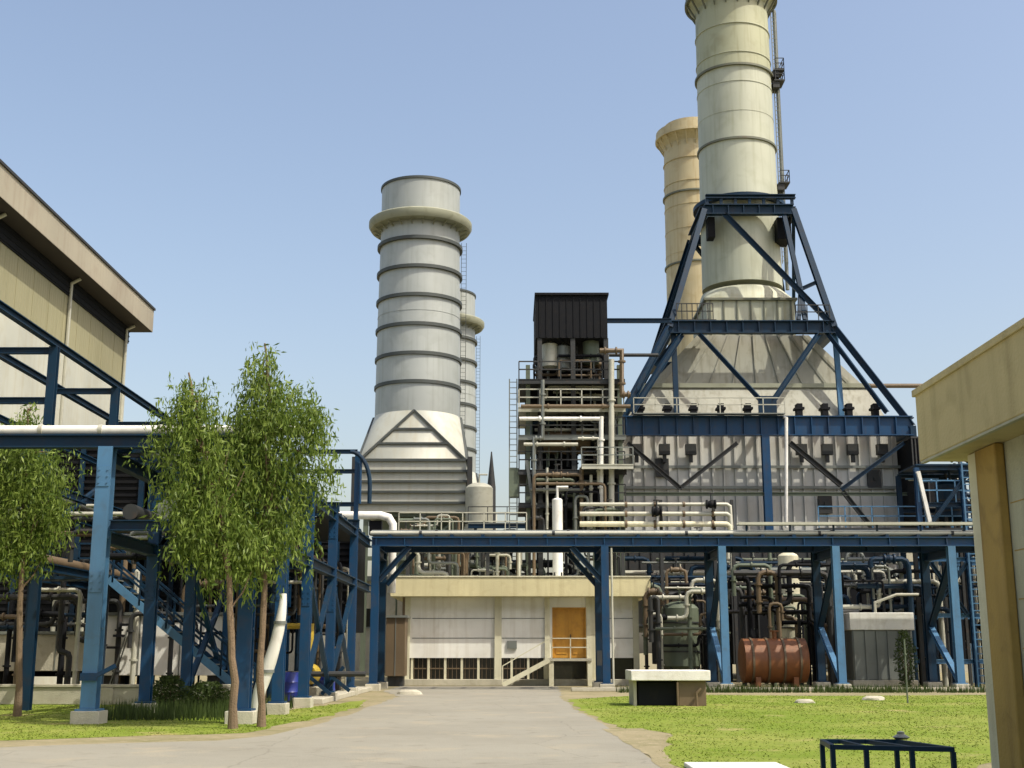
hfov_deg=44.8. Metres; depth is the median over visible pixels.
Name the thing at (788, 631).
process vessel
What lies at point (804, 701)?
stone
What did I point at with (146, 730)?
lawn
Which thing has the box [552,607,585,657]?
door
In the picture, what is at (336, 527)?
pipe rack
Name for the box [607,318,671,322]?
link beam
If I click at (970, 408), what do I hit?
gatehouse
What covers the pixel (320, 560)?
rack pipe
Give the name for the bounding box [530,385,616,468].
tower pipework
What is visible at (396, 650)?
equipment cabin
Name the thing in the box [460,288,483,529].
exhaust stack
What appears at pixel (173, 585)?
fan enclosure
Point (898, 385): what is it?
header pipe
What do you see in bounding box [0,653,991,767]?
ground
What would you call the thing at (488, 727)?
road
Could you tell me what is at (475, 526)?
catwalk
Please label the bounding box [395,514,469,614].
valve station
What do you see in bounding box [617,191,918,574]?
steel trestle
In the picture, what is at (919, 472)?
access tower
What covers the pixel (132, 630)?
pump pipework
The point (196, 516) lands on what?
drooping tree
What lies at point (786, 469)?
riser pipe
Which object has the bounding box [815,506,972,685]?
catwalk
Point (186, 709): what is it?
weeds
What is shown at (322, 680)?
oil drum
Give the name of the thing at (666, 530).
rack pipe
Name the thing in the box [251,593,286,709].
curved chute
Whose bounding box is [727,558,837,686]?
valve station
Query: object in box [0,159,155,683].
turbine hall
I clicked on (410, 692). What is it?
stone
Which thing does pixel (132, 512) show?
rack pipe
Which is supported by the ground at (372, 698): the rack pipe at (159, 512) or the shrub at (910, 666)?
the shrub at (910, 666)
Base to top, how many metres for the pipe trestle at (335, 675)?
1.018 m
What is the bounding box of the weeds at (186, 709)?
[71,691,297,720]
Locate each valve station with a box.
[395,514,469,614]
[424,558,591,575]
[468,529,521,575]
[641,558,729,682]
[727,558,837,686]
[841,553,954,686]
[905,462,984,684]
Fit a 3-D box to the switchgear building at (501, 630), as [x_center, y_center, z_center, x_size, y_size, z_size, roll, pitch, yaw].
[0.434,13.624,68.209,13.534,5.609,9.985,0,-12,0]
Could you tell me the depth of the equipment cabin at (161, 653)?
46.45 m
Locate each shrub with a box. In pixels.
[152,673,193,705]
[179,680,229,707]
[893,630,918,686]
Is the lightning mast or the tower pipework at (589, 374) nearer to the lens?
the tower pipework at (589, 374)
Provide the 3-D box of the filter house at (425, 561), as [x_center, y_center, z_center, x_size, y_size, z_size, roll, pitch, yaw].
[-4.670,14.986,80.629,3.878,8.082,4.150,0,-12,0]
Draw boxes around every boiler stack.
[655,117,702,361]
[685,0,789,293]
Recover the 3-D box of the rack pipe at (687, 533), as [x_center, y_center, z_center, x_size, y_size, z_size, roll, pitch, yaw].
[13.452,6.847,57.092,39.891,0.214,0.220,0,-12,0]
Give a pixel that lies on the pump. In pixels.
(314, 690)
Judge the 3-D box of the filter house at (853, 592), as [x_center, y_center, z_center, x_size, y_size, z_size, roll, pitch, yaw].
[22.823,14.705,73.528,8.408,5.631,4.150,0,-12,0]
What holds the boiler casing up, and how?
on the steel trestle at (766, 424)
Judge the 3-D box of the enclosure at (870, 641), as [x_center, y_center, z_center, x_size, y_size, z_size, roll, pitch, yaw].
[18.401,12.799,62.174,3.664,4.557,2.850,0,-12,0]
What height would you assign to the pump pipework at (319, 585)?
5.963 m
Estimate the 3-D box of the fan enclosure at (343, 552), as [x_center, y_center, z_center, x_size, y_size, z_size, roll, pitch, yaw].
[-9.000,10.717,58.916,3.800,7.250,3.300,0,-12,0]
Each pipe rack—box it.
[0,300,171,710]
[0,434,372,723]
[365,534,974,690]
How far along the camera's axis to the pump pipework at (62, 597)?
44.80 m
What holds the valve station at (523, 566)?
on the ground at (372, 698)
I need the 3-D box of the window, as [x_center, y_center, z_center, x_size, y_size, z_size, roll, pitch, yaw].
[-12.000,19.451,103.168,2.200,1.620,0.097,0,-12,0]
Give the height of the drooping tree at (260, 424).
9.035 m
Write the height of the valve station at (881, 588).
6.926 m
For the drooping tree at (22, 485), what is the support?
on the lawn at (146, 730)
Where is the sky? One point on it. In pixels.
(230, 160)
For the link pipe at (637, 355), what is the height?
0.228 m
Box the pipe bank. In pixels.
[580,493,739,682]
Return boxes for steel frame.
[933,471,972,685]
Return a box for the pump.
[287,623,322,695]
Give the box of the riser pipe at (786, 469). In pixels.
[783,417,787,527]
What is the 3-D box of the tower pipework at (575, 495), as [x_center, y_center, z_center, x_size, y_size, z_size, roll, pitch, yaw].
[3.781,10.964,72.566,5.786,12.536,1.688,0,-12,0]
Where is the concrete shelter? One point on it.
(670, 687)
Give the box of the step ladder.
[106,610,133,683]
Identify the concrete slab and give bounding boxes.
[684,762,788,767]
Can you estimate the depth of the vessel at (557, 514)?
67.71 m
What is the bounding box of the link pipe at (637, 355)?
[608,353,657,356]
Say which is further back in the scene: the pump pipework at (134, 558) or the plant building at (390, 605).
the plant building at (390, 605)
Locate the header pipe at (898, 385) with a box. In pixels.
[870,384,920,387]
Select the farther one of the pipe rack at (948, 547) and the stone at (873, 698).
the pipe rack at (948, 547)
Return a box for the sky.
[0,0,1023,652]
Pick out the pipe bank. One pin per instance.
(713, 523)
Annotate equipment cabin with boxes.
[0,631,84,683]
[104,612,234,683]
[385,615,409,685]
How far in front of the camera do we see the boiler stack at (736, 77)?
91.96 m
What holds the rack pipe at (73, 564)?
on the pipe rack at (53, 351)
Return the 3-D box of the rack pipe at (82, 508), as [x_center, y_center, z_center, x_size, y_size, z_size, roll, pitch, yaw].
[-15.900,2.871,38.360,0.400,0.400,26.200,0,-12,0]
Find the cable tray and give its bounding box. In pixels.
[737,522,972,530]
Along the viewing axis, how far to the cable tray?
56.95 m
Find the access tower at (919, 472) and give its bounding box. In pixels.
[895,462,984,686]
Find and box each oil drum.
[284,672,297,700]
[320,677,334,690]
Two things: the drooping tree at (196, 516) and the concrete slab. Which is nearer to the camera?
the concrete slab
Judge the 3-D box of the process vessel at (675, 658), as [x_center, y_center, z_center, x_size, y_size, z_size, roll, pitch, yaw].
[8.571,12.843,63.214,2.000,4.912,2.000,0,-12,0]
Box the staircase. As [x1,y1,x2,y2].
[22,543,256,695]
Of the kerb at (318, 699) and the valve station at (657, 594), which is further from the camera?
the valve station at (657, 594)
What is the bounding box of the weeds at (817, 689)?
[615,682,985,692]
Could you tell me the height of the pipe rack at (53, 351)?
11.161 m
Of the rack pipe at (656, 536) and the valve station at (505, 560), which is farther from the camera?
the valve station at (505, 560)
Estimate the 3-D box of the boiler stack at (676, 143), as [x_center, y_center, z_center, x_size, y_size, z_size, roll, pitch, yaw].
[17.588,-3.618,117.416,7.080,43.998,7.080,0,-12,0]
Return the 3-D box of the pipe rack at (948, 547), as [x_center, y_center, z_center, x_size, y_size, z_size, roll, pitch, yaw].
[13.406,10.677,57.860,39.983,6.982,4.265,0,-12,0]
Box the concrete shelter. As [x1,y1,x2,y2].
[625,670,709,705]
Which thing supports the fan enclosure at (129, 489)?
on the ground at (372, 698)
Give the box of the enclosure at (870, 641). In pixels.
[843,593,918,687]
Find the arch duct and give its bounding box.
[339,511,396,592]
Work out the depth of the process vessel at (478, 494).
89.42 m
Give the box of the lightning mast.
[488,452,496,529]
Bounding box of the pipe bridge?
[271,449,371,670]
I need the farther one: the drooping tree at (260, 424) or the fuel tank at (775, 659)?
the fuel tank at (775, 659)
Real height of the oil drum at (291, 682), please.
1.000 m
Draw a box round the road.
[0,686,660,767]
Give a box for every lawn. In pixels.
[0,700,365,740]
[566,695,990,767]
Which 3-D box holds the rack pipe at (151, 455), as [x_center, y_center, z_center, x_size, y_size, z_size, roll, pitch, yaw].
[-9.750,4.116,43.922,0.425,0.414,25.800,0,-12,0]
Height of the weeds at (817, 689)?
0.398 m
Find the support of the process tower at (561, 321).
on the ground at (372, 698)
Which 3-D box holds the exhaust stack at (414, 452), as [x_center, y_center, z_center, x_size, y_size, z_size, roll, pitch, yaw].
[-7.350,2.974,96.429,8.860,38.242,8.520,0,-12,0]
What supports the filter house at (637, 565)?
on the ground at (372, 698)
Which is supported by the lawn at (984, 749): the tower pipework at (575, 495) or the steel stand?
the steel stand
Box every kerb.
[312,686,371,703]
[571,688,982,690]
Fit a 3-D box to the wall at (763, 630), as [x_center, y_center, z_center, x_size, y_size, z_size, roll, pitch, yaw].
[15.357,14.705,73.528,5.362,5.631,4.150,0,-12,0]
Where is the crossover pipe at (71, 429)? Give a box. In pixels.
[0,424,304,436]
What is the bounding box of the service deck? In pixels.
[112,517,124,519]
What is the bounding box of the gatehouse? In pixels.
[911,318,1023,767]
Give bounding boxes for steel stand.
[819,731,956,767]
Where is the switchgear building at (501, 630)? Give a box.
[390,576,650,685]
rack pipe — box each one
[36,492,116,516]
[44,555,145,580]
[122,504,294,571]
[136,454,200,485]
[157,500,326,579]
[295,545,346,571]
[370,531,973,535]
[372,529,973,536]
[373,536,970,536]
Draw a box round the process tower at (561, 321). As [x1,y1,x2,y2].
[509,293,633,575]
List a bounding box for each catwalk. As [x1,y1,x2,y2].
[398,512,526,575]
[468,506,524,575]
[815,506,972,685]
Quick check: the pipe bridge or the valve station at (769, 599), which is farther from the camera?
the valve station at (769, 599)
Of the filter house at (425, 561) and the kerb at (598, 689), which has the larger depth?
the filter house at (425, 561)
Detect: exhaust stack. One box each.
[351,175,471,670]
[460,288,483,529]
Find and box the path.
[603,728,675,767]
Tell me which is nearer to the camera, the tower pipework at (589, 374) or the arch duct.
the arch duct
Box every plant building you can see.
[253,576,401,672]
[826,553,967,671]
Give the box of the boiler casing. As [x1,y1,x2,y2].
[623,284,900,632]
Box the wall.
[0,684,230,704]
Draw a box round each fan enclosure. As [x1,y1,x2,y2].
[0,449,148,681]
[137,449,277,683]
[290,542,365,670]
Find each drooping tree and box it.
[0,402,91,716]
[122,371,271,728]
[196,341,345,726]
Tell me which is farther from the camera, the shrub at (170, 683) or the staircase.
the staircase
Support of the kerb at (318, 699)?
on the ground at (372, 698)
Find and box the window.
[366,609,370,627]
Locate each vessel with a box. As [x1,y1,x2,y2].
[464,474,492,575]
[552,486,567,575]
[661,589,700,669]
[778,553,802,683]
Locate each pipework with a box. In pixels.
[0,511,135,683]
[67,500,302,569]
[127,565,288,690]
[255,544,348,697]
[527,464,625,575]
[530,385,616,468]
[533,344,603,378]
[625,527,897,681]
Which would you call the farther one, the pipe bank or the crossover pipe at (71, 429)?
the pipe bank
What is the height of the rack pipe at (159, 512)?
0.659 m
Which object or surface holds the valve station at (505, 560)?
on the ground at (372, 698)
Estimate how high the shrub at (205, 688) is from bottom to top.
0.930 m
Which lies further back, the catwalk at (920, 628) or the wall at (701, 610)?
the wall at (701, 610)
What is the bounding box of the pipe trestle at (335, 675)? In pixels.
[285,666,365,695]
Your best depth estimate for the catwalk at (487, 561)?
69.95 m
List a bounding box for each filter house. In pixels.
[409,553,470,575]
[617,553,888,582]
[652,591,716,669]
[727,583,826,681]
[823,583,973,670]
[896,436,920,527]
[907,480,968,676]
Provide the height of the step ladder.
3.288 m
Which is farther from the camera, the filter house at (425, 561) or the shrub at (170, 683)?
the filter house at (425, 561)
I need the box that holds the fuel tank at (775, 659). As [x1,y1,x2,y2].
[738,630,809,687]
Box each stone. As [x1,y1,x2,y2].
[397,690,421,694]
[794,699,814,702]
[862,696,884,699]

